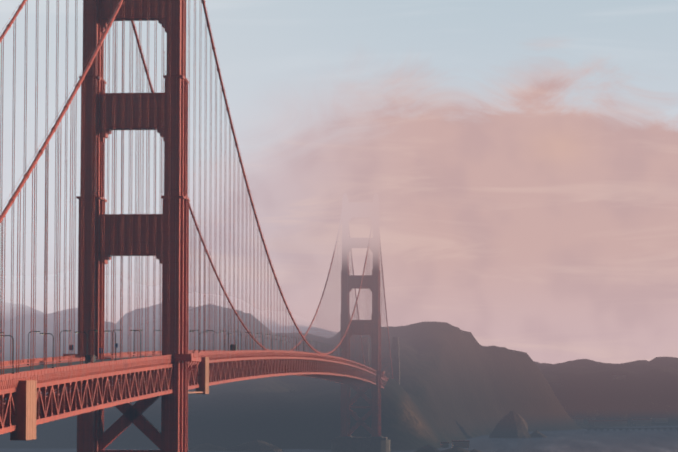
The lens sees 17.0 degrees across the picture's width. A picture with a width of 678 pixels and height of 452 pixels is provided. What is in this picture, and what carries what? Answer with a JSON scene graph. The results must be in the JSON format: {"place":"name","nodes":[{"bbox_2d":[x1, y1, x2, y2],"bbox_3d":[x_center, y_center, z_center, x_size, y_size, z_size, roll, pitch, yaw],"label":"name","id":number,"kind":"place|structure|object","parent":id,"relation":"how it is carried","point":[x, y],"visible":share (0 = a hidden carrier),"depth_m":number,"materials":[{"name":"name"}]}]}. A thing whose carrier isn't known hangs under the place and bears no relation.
{"place":"outdoors","nodes":[
{"label":"outdoors","id":0,"kind":"place"},
{"bbox_2d":[0,355,161,374],"bbox_3d":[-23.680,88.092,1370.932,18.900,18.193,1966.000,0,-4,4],"label":"roadway asphalt","id":1,"kind":"structure","parent":0,"point":[21,369],"depth_m":622.53,"materials":[{"name":"grey asphalt"}]},
{"bbox_2d":[85,344,236,361],"bbox_3d":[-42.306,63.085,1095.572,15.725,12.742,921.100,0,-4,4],"label":"traffic bodies","id":2,"kind":"object","parent":1,"relation":"on","point":[90,358],"visible":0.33,"depth_m":638.72,"materials":[{"name":"black metal"}]},
{"bbox_2d":[0,0,388,375],"bbox_3d":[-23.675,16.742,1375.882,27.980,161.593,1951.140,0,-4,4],"label":"suspender ropes","id":3,"kind":"object","parent":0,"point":[367,360],"visible":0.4,"depth_m":706.59,"materials":[{"name":"red paint"}]},
{"bbox_2d":[0,357,386,433],"bbox_3d":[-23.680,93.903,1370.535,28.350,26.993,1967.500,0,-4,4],"label":"stiffening trusses","id":4,"kind":"object","parent":3,"relation":"hanging from","point":[277,366],"visible":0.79,"depth_m":682.81,"materials":[{"name":"red metal"}]},
{"bbox_2d":[0,359,373,426],"bbox_3d":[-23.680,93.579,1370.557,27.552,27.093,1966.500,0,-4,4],"label":"deck floor system","id":5,"kind":"object","parent":4,"relation":"attached to","point":[358,383],"visible":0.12,"depth_m":671.08,"materials":[{"name":"orange paint"}]},
{"bbox_2d":[10,357,208,439],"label":"paint enclosures","id":6,"kind":"object","parent":5,"relation":"on","point":[23,418],"visible":0.94,"depth_m":488.52,"materials":[{"name":"orange metal"}]},
{"bbox_2d":[0,350,388,389],"bbox_3d":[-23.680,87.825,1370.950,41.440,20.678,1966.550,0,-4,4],"label":"bridge deck","id":7,"kind":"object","parent":5,"relation":"on","point":[9,380],"visible":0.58,"depth_m":666.73,"materials":[{"name":"orange paint"}]},
{"bbox_2d":[69,343,117,357],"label":"road signs","id":8,"kind":"object","parent":7,"relation":"on","point":[71,347],"visible":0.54,"depth_m":683.04,"materials":[{"name":"blue"}]},
{"bbox_2d":[0,330,388,377],"bbox_3d":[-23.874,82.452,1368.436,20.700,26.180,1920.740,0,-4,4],"label":"street lamps","id":9,"kind":"object","parent":7,"relation":"on","point":[140,343],"visible":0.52,"depth_m":685.32,"materials":[{"name":"grey metal"}]},
{"bbox_2d":[0,271,677,450],"bbox_3d":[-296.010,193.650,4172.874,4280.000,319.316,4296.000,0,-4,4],"label":"hills","id":10,"kind":"structure","parent":0,"point":[456,383],"depth_m":2548.68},
{"bbox_2d":[440,374,667,447],"bbox_3d":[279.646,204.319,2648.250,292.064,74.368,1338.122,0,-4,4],"label":"buildings","id":11,"kind":"structure","parent":10,"relation":"on","point":[598,423],"depth_m":3046.17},
{"bbox_2d":[0,426,677,451],"bbox_3d":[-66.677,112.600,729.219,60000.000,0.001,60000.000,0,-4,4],"label":"bay water","id":12,"kind":"structure","parent":0,"point":[618,440],"depth_m":2277.97,"materials":[{"name":"blue liquid"}]},
{"bbox_2d":[76,0,189,451],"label":"tower","id":13,"kind":"structure","parent":12,"relation":"on","point":[93,436],"depth_m":732.22,"materials":[{"name":"red metal"}]},
{"bbox_2d":[81,52,180,195],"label":"tower ladders","id":14,"kind":"object","parent":13,"relation":"attached to","point":[98,75],"visible":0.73,"depth_m":733.13,"materials":[{"name":"red metal"}]},
{"bbox_2d":[0,0,392,377],"bbox_3d":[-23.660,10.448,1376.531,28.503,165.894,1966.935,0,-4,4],"label":"cables","id":15,"kind":"object","parent":13,"relation":"on","point":[44,145],"visible":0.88,"depth_m":866.65,"materials":[{"name":"red paint"}]},
{"bbox_2d":[188,411,546,451],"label":"shore rocks","id":16,"kind":"object","parent":12,"relation":"on","point":[511,424],"visible":0.94,"depth_m":2040.25,"materials":[{"name":"grey stone"}]},
{"bbox_2d":[361,337,399,383],"bbox_3d":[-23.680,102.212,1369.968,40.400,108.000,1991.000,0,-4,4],"label":"pylons","id":17,"kind":"object","parent":12,"relation":"on","point":[395,360],"visible":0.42,"depth_m":2350.33,"materials":[{"name":"concrete"}]},
{"bbox_2d":[584,427,677,430],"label":"horseshoe bay pier","id":18,"kind":"structure","parent":12,"relation":"on","point":[665,428],"depth_m":2900.06,"materials":[{"name":"grey concrete"}]},
{"bbox_2d":[0,0,677,363],"label":"sky","id":19,"kind":"structure","parent":0,"point":[519,157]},
{"bbox_2d":[332,436,389,451],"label":"tower pier","id":20,"kind":"structure","parent":0,"point":[360,444],"depth_m":1992.40,"materials":[{"name":"grey concrete"}]},
{"bbox_2d":[341,193,380,436],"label":"tower","id":21,"kind":"structure","parent":20,"relation":"on","point":[359,209],"depth_m":2006.05,"materials":[{"name":"red metal"}]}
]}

